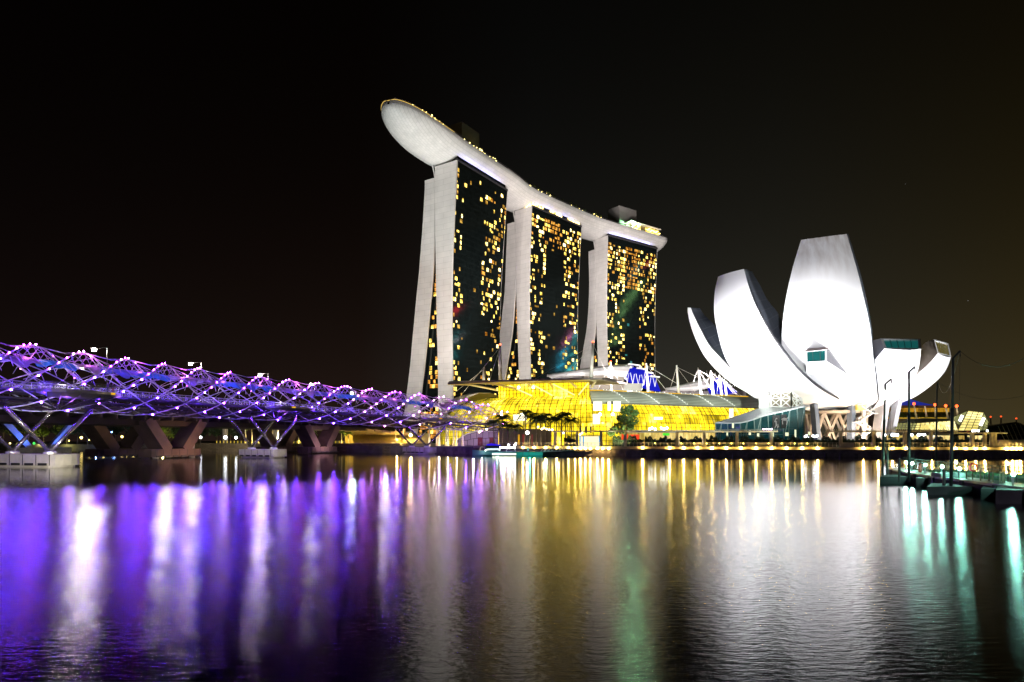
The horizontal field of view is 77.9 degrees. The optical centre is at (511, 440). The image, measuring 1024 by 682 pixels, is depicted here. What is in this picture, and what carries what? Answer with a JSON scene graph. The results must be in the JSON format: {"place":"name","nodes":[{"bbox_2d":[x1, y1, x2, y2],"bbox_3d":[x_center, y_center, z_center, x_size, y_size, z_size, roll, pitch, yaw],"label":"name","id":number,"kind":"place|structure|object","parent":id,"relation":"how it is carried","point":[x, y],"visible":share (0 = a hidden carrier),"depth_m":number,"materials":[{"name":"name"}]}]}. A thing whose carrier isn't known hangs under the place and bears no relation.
{"place":"outdoors","nodes":[
{"label":"outdoors","id":0,"kind":"place"},
{"bbox_2d":[0,441,988,452],"bbox_3d":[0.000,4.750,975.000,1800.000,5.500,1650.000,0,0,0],"label":"ground","id":1,"kind":"structure","parent":0,"point":[352,449],"depth_m":304.04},
{"bbox_2d":[0,424,20,438],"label":"broadleaf tree","id":2,"kind":"object","parent":1,"relation":"on","point":[3,429],"visible":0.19,"depth_m":337.01,"materials":[{"name":"green plant"}]},
{"bbox_2d":[34,425,49,441],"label":"broadleaf tree","id":3,"kind":"object","parent":1,"relation":"on","point":[44,432],"visible":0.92,"depth_m":324.55,"materials":[{"name":"green plant"}]},
{"bbox_2d":[49,425,62,434],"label":"broadleaf tree","id":4,"kind":"object","parent":1,"relation":"on","point":[52,430],"visible":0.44,"depth_m":320.84,"materials":[{"name":"green plant"}]},
{"bbox_2d":[53,425,66,443],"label":"broadleaf tree","id":5,"kind":"object","parent":1,"relation":"on","point":[59,427],"visible":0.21,"depth_m":316.16,"materials":[{"name":"green plant"}]},
{"bbox_2d":[74,426,87,443],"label":"broadleaf tree","id":6,"kind":"object","parent":1,"relation":"on","point":[76,429],"visible":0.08,"depth_m":304.06,"materials":[{"name":"green plant"}]},
{"bbox_2d":[107,426,124,439],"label":"broadleaf tree","id":7,"kind":"object","parent":1,"relation":"on","point":[116,430],"visible":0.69,"depth_m":305.26,"materials":[{"name":"green plant"}]},
{"bbox_2d":[1,424,278,452],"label":"viaduct","id":8,"kind":"object","parent":1,"relation":"on","point":[17,435],"visible":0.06,"depth_m":216.14,"materials":[{"name":"concrete"}]},
{"bbox_2d":[161,427,175,437],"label":"broadleaf tree","id":9,"kind":"object","parent":1,"relation":"on","point":[164,429],"visible":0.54,"depth_m":288.20,"materials":[{"name":"green plant"}]},
{"bbox_2d":[169,428,178,436],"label":"broadleaf tree","id":10,"kind":"object","parent":1,"relation":"on","point":[174,431],"visible":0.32,"depth_m":286.84,"materials":[{"name":"green plant"}]},
{"bbox_2d":[0,400,418,457],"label":"road bridge","id":11,"kind":"structure","parent":1,"relation":"on","point":[147,431],"depth_m":164.99,"materials":[{"name":"concrete"}]},
{"bbox_2d":[188,362,201,407],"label":"street lamp","id":12,"kind":"object","parent":11,"relation":"on","point":[190,363],"visible":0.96,"depth_m":171.94,"materials":[{"name":"metal"}]},
{"bbox_2d":[206,428,221,439],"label":"broadleaf tree","id":13,"kind":"object","parent":1,"relation":"on","point":[216,432],"visible":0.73,"depth_m":273.85,"materials":[{"name":"green plant"}]},
{"bbox_2d":[228,429,239,440],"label":"broadleaf tree","id":14,"kind":"object","parent":1,"relation":"on","point":[232,433],"visible":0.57,"depth_m":278.03,"materials":[{"name":"green plant"}]},
{"bbox_2d":[195,443,399,452],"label":"embankment wall","id":15,"kind":"structure","parent":1,"relation":"on","point":[236,447],"depth_m":243.19,"materials":[{"name":"concrete"}]},
{"bbox_2d":[345,428,428,444],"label":"abutment hall","id":16,"kind":"structure","parent":1,"relation":"on","point":[374,436],"depth_m":252.83,"materials":[{"name":"gold concrete"}]},
{"bbox_2d":[404,156,507,442],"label":"hotel tower","id":17,"kind":"structure","parent":1,"relation":"on","point":[456,332],"depth_m":429.21,"materials":[{"name":"black glass"}]},
{"bbox_2d":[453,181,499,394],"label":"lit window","id":18,"kind":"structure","parent":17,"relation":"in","point":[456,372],"depth_m":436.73,"materials":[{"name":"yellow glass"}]},
{"bbox_2d":[455,209,501,347],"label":"lit window","id":19,"kind":"structure","parent":17,"relation":"in","point":[501,209],"depth_m":453.57,"materials":[{"name":"yellow glass"}]},
{"bbox_2d":[454,173,505,395],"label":"lit window","id":20,"kind":"structure","parent":17,"relation":"in","point":[458,326],"depth_m":456.01,"materials":[{"name":"yellow glass"}]},
{"bbox_2d":[481,198,505,378],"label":"lit window","id":21,"kind":"structure","parent":17,"relation":"in","point":[491,198],"depth_m":452.35,"materials":[{"name":"yellow glass"}]},
{"bbox_2d":[458,429,497,445],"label":"pavilion","id":22,"kind":"structure","parent":1,"relation":"on","point":[475,438],"depth_m":233.00,"materials":[{"name":"white paint"}]},
{"bbox_2d":[483,420,501,443],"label":"palm tree","id":23,"kind":"object","parent":1,"relation":"on","point":[491,422],"visible":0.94,"depth_m":217.85,"materials":[{"name":"green plant"}]},
{"bbox_2d":[491,414,512,445],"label":"palm tree","id":24,"kind":"object","parent":1,"relation":"on","point":[506,416],"visible":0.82,"depth_m":219.53,"materials":[{"name":"green plant"}]},
{"bbox_2d":[495,421,520,442],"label":"palm tree","id":25,"kind":"object","parent":1,"relation":"on","point":[507,425],"visible":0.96,"depth_m":213.54,"materials":[{"name":"green plant"}]},
{"bbox_2d":[504,424,525,445],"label":"palm tree","id":26,"kind":"object","parent":1,"relation":"on","point":[515,426],"visible":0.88,"depth_m":213.64,"materials":[{"name":"green plant"}]},
{"bbox_2d":[514,409,533,445],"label":"palm tree","id":27,"kind":"object","parent":1,"relation":"on","point":[524,412],"visible":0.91,"depth_m":221.48,"materials":[{"name":"green plant"}]},
{"bbox_2d":[499,429,551,445],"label":"pavilion","id":28,"kind":"structure","parent":1,"relation":"on","point":[519,439],"depth_m":228.00,"materials":[{"name":"black paint"}]},
{"bbox_2d":[517,413,539,445],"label":"palm tree","id":29,"kind":"object","parent":1,"relation":"on","point":[528,416],"visible":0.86,"depth_m":219.62,"materials":[{"name":"green plant"}]},
{"bbox_2d":[527,415,548,445],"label":"palm tree","id":30,"kind":"object","parent":1,"relation":"on","point":[536,425],"visible":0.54,"depth_m":217.78,"materials":[{"name":"green plant"}]},
{"bbox_2d":[529,417,551,445],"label":"palm tree","id":31,"kind":"object","parent":1,"relation":"on","point":[538,419],"visible":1,"depth_m":213.80,"materials":[{"name":"green plant"}]},
{"bbox_2d":[534,413,554,445],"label":"palm tree","id":32,"kind":"object","parent":1,"relation":"on","point":[546,415],"visible":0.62,"depth_m":219.80,"materials":[{"name":"green plant"}]},
{"bbox_2d":[541,416,560,445],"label":"palm tree","id":33,"kind":"object","parent":1,"relation":"on","point":[550,426],"visible":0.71,"depth_m":215.81,"materials":[{"name":"green plant"}]},
{"bbox_2d":[540,447,574,451],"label":"gangway","id":34,"kind":"object","parent":1,"relation":"on","point":[555,449],"visible":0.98,"depth_m":182.93,"materials":[{"name":"white paint"}]},
{"bbox_2d":[546,416,568,442],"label":"palm tree","id":35,"kind":"object","parent":1,"relation":"on","point":[557,418],"visible":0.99,"depth_m":213.81,"materials":[{"name":"green plant"}]},
{"bbox_2d":[547,412,571,445],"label":"palm tree","id":36,"kind":"object","parent":1,"relation":"on","point":[563,414],"visible":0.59,"depth_m":219.78,"materials":[{"name":"green plant"}]},
{"bbox_2d":[558,417,580,437],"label":"palm tree","id":37,"kind":"object","parent":1,"relation":"on","point":[574,420],"visible":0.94,"depth_m":215.83,"materials":[{"name":"green plant"}]},
{"bbox_2d":[563,435,575,445],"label":"hedge","id":38,"kind":"object","parent":1,"relation":"on","point":[568,439],"visible":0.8,"depth_m":192.33,"materials":[{"name":"green plant"}]},
{"bbox_2d":[578,435,599,445],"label":"kiosk","id":39,"kind":"object","parent":1,"relation":"on","point":[589,438],"visible":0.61,"depth_m":206.00,"materials":[{"name":"white paint"}]},
{"bbox_2d":[581,436,598,445],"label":"lit window","id":40,"kind":"structure","parent":39,"relation":"in","point":[586,438],"depth_m":205.99,"materials":[{"name":"yellow glass"}]},
{"bbox_2d":[438,378,758,444],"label":"shopping mall","id":41,"kind":"structure","parent":1,"relation":"on","point":[595,410],"depth_m":264.99,"materials":[{"name":"yellow glass"}]},
{"bbox_2d":[443,367,489,401],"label":"cable mast","id":42,"kind":"object","parent":41,"relation":"on","point":[483,374],"visible":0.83,"depth_m":274.73,"materials":[{"name":"grey metal"}]},
{"bbox_2d":[462,344,509,393],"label":"cable mast","id":43,"kind":"object","parent":41,"relation":"on","point":[500,368],"visible":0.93,"depth_m":277.55,"materials":[{"name":"grey metal"}]},
{"bbox_2d":[537,341,607,377],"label":"cable mast","id":44,"kind":"object","parent":41,"relation":"on","point":[591,363],"visible":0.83,"depth_m":275.59,"materials":[{"name":"white metal"}]},
{"bbox_2d":[598,361,617,389],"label":"cable mast","id":45,"kind":"object","parent":41,"relation":"on","point":[611,386],"visible":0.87,"depth_m":284.66,"materials":[{"name":"white metal"}]},
{"bbox_2d":[642,363,675,391],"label":"cable mast","id":46,"kind":"object","parent":41,"relation":"on","point":[647,380],"visible":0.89,"depth_m":295.66,"materials":[{"name":"white metal"}]},
{"bbox_2d":[670,365,702,392],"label":"cable mast","id":47,"kind":"object","parent":41,"relation":"on","point":[677,379],"visible":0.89,"depth_m":305.66,"materials":[{"name":"white metal"}]},
{"bbox_2d":[693,368,718,393],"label":"cable mast","id":48,"kind":"object","parent":41,"relation":"on","point":[700,388],"visible":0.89,"depth_m":315.64,"materials":[{"name":"white metal"}]},
{"bbox_2d":[708,371,728,394],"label":"cable mast","id":49,"kind":"object","parent":41,"relation":"on","point":[712,386],"visible":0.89,"depth_m":325.58,"materials":[{"name":"white metal"}]},
{"bbox_2d":[717,375,734,394],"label":"cable mast","id":50,"kind":"object","parent":41,"relation":"on","point":[721,393],"visible":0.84,"depth_m":334.65,"materials":[{"name":"white metal"}]},
{"bbox_2d":[547,363,659,391],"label":"theatre","id":51,"kind":"structure","parent":1,"relation":"on","point":[632,375],"depth_m":331.00,"materials":[{"name":"white paint"}]},
{"bbox_2d":[552,430,674,445],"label":"pergola","id":52,"kind":"object","parent":1,"relation":"on","point":[625,435],"visible":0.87,"depth_m":182.62,"materials":[{"name":"metal"}]},
{"bbox_2d":[580,233,657,391],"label":"hotel tower","id":53,"kind":"structure","parent":1,"relation":"on","point":[620,329],"depth_m":586.35,"materials":[{"name":"black glass"}]},
{"bbox_2d":[607,252,655,365],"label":"lit window","id":54,"kind":"structure","parent":53,"relation":"in","point":[642,263],"depth_m":585.24,"materials":[{"name":"yellow glass"}]},
{"bbox_2d":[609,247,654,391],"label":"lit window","id":55,"kind":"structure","parent":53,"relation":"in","point":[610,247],"depth_m":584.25,"materials":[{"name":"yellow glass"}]},
{"bbox_2d":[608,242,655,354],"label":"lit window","id":56,"kind":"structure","parent":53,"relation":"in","point":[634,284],"depth_m":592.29,"materials":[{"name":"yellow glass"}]},
{"bbox_2d":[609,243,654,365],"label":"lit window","id":57,"kind":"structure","parent":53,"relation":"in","point":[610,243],"depth_m":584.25,"materials":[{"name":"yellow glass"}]},
{"bbox_2d":[606,405,638,436],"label":"broadleaf tree","id":58,"kind":"object","parent":1,"relation":"on","point":[625,417],"visible":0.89,"depth_m":189.86,"materials":[{"name":"green plant"}]},
{"bbox_2d":[612,435,643,445],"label":"hedge","id":59,"kind":"object","parent":1,"relation":"on","point":[615,438],"visible":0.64,"depth_m":187.80,"materials":[{"name":"green plant"}]},
{"bbox_2d":[645,435,674,445],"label":"hedge","id":60,"kind":"object","parent":1,"relation":"on","point":[663,439],"visible":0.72,"depth_m":185.27,"materials":[{"name":"green plant"}]},
{"bbox_2d":[679,436,701,446],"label":"hedge","id":61,"kind":"object","parent":1,"relation":"on","point":[694,439],"visible":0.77,"depth_m":183.38,"materials":[{"name":"green plant"}]},
{"bbox_2d":[661,373,745,395],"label":"theatre","id":62,"kind":"structure","parent":1,"relation":"on","point":[686,388],"depth_m":411.00,"materials":[{"name":"white paint"}]},
{"bbox_2d":[706,435,734,446],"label":"hedge","id":63,"kind":"object","parent":1,"relation":"on","point":[715,439],"visible":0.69,"depth_m":181.72,"materials":[{"name":"green plant"}]},
{"bbox_2d":[675,431,777,446],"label":"pergola","id":64,"kind":"object","parent":1,"relation":"on","point":[704,437],"visible":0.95,"depth_m":176.26,"materials":[{"name":"metal"}]},
{"bbox_2d":[435,447,1023,457],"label":"quay wall","id":65,"kind":"structure","parent":1,"relation":"on","point":[808,453],"depth_m":172.55,"materials":[{"name":"concrete"}]},
{"bbox_2d":[473,446,1023,449],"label":"promenade","id":66,"kind":"structure","parent":65,"relation":"on","point":[773,448],"depth_m":171.38,"materials":[{"name":"stone"}]},
{"bbox_2d":[481,442,1020,446],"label":"promenade railing","id":67,"kind":"object","parent":66,"relation":"on","point":[537,443],"visible":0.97,"depth_m":173.25,"materials":[{"name":"metal"}]},
{"bbox_2d":[997,440,1023,446],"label":"terrace wall","id":68,"kind":"structure","parent":66,"relation":"on","point":[1008,443],"depth_m":166.00,"materials":[{"name":"concrete"}]},
{"bbox_2d":[739,435,769,446],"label":"hedge","id":69,"kind":"object","parent":1,"relation":"on","point":[761,438],"visible":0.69,"depth_m":180.18,"materials":[{"name":"green plant"}]},
{"bbox_2d":[746,443,766,446],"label":"planter","id":70,"kind":"object","parent":1,"relation":"on","point":[756,444],"visible":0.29,"depth_m":178.17,"materials":[{"name":"concrete"}]},
{"bbox_2d":[715,391,809,439],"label":"entrance hall","id":71,"kind":"structure","parent":1,"relation":"on","point":[789,404],"depth_m":189.86,"materials":[{"name":"glass"}]},
{"bbox_2d":[772,415,779,427],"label":"banner","id":72,"kind":"object","parent":71,"relation":"attached to","point":[775,421],"visible":1,"depth_m":184.50,"materials":[{"name":"black"}]},
{"bbox_2d":[781,415,786,427],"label":"banner","id":73,"kind":"object","parent":71,"relation":"attached to","point":[783,421],"visible":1,"depth_m":184.50,"materials":[{"name":"black"}]},
{"bbox_2d":[773,435,813,446],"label":"hedge","id":74,"kind":"object","parent":1,"relation":"on","point":[792,439],"visible":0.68,"depth_m":178.45,"materials":[{"name":"green plant"}]},
{"bbox_2d":[688,234,950,439],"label":"museum","id":75,"kind":"structure","parent":1,"relation":"on","point":[821,352],"depth_m":193.09,"materials":[{"name":"stone"}]},
{"bbox_2d":[804,347,846,374],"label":"projecting window","id":76,"kind":"structure","parent":75,"relation":"in","point":[819,361],"depth_m":186.92,"materials":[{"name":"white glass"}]},
{"bbox_2d":[814,436,853,446],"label":"hedge","id":77,"kind":"object","parent":1,"relation":"on","point":[828,439],"visible":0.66,"depth_m":177.04,"materials":[{"name":"green plant"}]},
{"bbox_2d":[843,443,853,446],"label":"planter","id":78,"kind":"object","parent":1,"relation":"on","point":[848,444],"visible":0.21,"depth_m":174.49,"materials":[{"name":"concrete"}]},
{"bbox_2d":[854,434,887,446],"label":"hedge","id":79,"kind":"object","parent":1,"relation":"on","point":[858,438],"visible":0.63,"depth_m":175.68,"materials":[{"name":"green plant"}]},
{"bbox_2d":[825,429,957,446],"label":"pergola","id":80,"kind":"object","parent":1,"relation":"on","point":[904,436],"visible":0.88,"depth_m":169.29,"materials":[{"name":"metal"}]},
{"bbox_2d":[888,434,928,446],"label":"hedge","id":81,"kind":"object","parent":1,"relation":"on","point":[921,440],"visible":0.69,"depth_m":174.15,"materials":[{"name":"green plant"}]},
{"bbox_2d":[887,411,988,439],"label":"crystal pavilion","id":82,"kind":"structure","parent":1,"relation":"on","point":[973,420],"depth_m":210.53,"materials":[{"name":"yellow glass"}]},
{"bbox_2d":[933,436,981,446],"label":"hedge","id":83,"kind":"object","parent":1,"relation":"on","point":[941,442],"visible":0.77,"depth_m":172.60,"materials":[{"name":"green plant"}]},
{"bbox_2d":[954,432,1007,446],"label":"pergola","id":84,"kind":"object","parent":1,"relation":"on","point":[992,437],"visible":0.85,"depth_m":166.62,"materials":[{"name":"concrete"}]},
{"bbox_2d":[954,422,1023,443],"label":"building","id":85,"kind":"structure","parent":1,"relation":"on","point":[1015,430],"depth_m":258.31,"materials":[{"name":"black"}]},
{"bbox_2d":[0,449,1023,681],"bbox_3d":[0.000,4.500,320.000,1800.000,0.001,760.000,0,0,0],"label":"water","id":86,"kind":"structure","parent":0,"point":[208,566],"depth_m":21.73,"materials":[{"name":"black liquid"}]},
{"bbox_2d":[0,342,520,467],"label":"footbridge","id":87,"kind":"object","parent":86,"relation":"in","point":[47,458],"visible":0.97,"depth_m":139.98,"materials":[{"name":"metal"}]},
{"bbox_2d":[472,443,516,455],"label":"tour boat","id":88,"kind":"object","parent":86,"relation":"on","point":[490,449],"visible":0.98,"depth_m":182.40,"materials":[{"name":"white metal"}]},
{"bbox_2d":[516,448,542,455],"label":"pontoon","id":89,"kind":"object","parent":86,"relation":"on","point":[526,453],"visible":0.92,"depth_m":182.00,"materials":[{"name":"concrete"}]},
{"bbox_2d":[879,457,1023,503],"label":"jetty","id":90,"kind":"object","parent":86,"relation":"on","point":[1000,493],"visible":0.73,"depth_m":52.13,"materials":[{"name":"metal"}]},
{"bbox_2d":[881,379,891,475],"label":"net pole","id":91,"kind":"object","parent":90,"relation":"attached to","point":[883,446],"visible":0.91,"depth_m":67.92,"materials":[{"name":"grey metal"}]},
{"bbox_2d":[886,447,888,474],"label":"mooring post","id":92,"kind":"object","parent":90,"relation":"attached to","point":[887,460],"visible":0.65,"depth_m":69.91,"materials":[{"name":"metal"}]},
{"bbox_2d":[898,459,900,481],"bbox_3d":[37.918,2.947,62.000,0.222,2.305,0.222,0,0,-22],"label":"mooring post","id":93,"kind":"object","parent":90,"relation":"attached to","point":[899,470],"visible":1,"depth_m":61.90,"materials":[{"name":"metal"}]},
{"bbox_2d":[907,366,915,481],"bbox_3d":[39.123,-1.582,62.000,0.777,11.363,0.260,0,0,0],"label":"net pole","id":94,"kind":"object","parent":90,"relation":"attached to","point":[909,446],"visible":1,"depth_m":61.92,"materials":[{"name":"grey metal"}]},
{"bbox_2d":[942,469,945,485],"bbox_3d":[36.493,3.275,53.500,0.222,1.650,0.222,0,0,-22],"label":"mooring post","id":95,"kind":"object","parent":90,"relation":"attached to","point":[943,477],"visible":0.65,"depth_m":53.41,"materials":[{"name":"metal"}]},
{"bbox_2d":[949,350,960,485],"bbox_3d":[37.079,-1.711,53.000,0.943,11.626,0.260,0,0,0],"label":"net pole","id":96,"kind":"object","parent":90,"relation":"attached to","point":[951,427],"visible":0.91,"depth_m":52.92,"materials":[{"name":"black metal"}]},
{"bbox_2d":[966,470,1004,482],"bbox_3d":[39.028,3.015,52.492,0.505,1.167,5.187,0,0,7],"label":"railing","id":97,"kind":"object","parent":90,"relation":"on","point":[1003,477],"visible":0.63,"depth_m":50.94,"materials":[{"name":"metal"}]},
{"bbox_2d":[914,469,1023,483],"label":"floating deck","id":98,"kind":"structure","parent":86,"relation":"on","point":[1007,478],"depth_m":72.04,"materials":[{"name":"concrete"}]},
{"bbox_2d":[0,0,1023,441],"label":"sky","id":99,"kind":"structure","parent":0,"point":[225,186],"materials":[{"name":"black"}]},
{"bbox_2d":[500,202,581,379],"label":"hotel tower","id":100,"kind":"structure","parent":0,"point":[539,330],"depth_m":513.18,"materials":[{"name":"black glass"}]},
{"bbox_2d":[381,98,666,251],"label":"roof terrace","id":101,"kind":"structure","parent":100,"relation":"on","point":[419,133],"depth_m":434.77,"materials":[{"name":"silver metal"}]},
{"bbox_2d":[645,227,658,234],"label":"restaurant window","id":102,"kind":"structure","parent":101,"relation":"in","point":[647,230],"depth_m":602.50,"materials":[{"name":"yellow glass"}]},
{"bbox_2d":[530,215,577,372],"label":"lit window","id":103,"kind":"structure","parent":100,"relation":"in","point":[537,215],"depth_m":509.96,"materials":[{"name":"yellow glass"}]},
{"bbox_2d":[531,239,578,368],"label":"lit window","id":104,"kind":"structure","parent":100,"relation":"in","point":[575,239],"depth_m":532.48,"materials":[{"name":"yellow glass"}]},
{"bbox_2d":[532,220,577,324],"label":"lit window","id":105,"kind":"structure","parent":100,"relation":"in","point":[555,228],"depth_m":522.82,"materials":[{"name":"yellow glass"}]},
{"bbox_2d":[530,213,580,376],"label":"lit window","id":106,"kind":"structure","parent":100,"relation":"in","point":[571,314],"depth_m":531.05,"materials":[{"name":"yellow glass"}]},
{"bbox_2d":[867,399,949,433],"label":"building","id":107,"kind":"structure","parent":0,"point":[941,410],"depth_m":330.00,"materials":[{"name":"concrete"}]},
{"bbox_2d":[935,382,938,466],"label":"net pole","id":108,"kind":"object","parent":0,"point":[936,427],"visible":0.96,"depth_m":95.93,"materials":[{"name":"black metal"}]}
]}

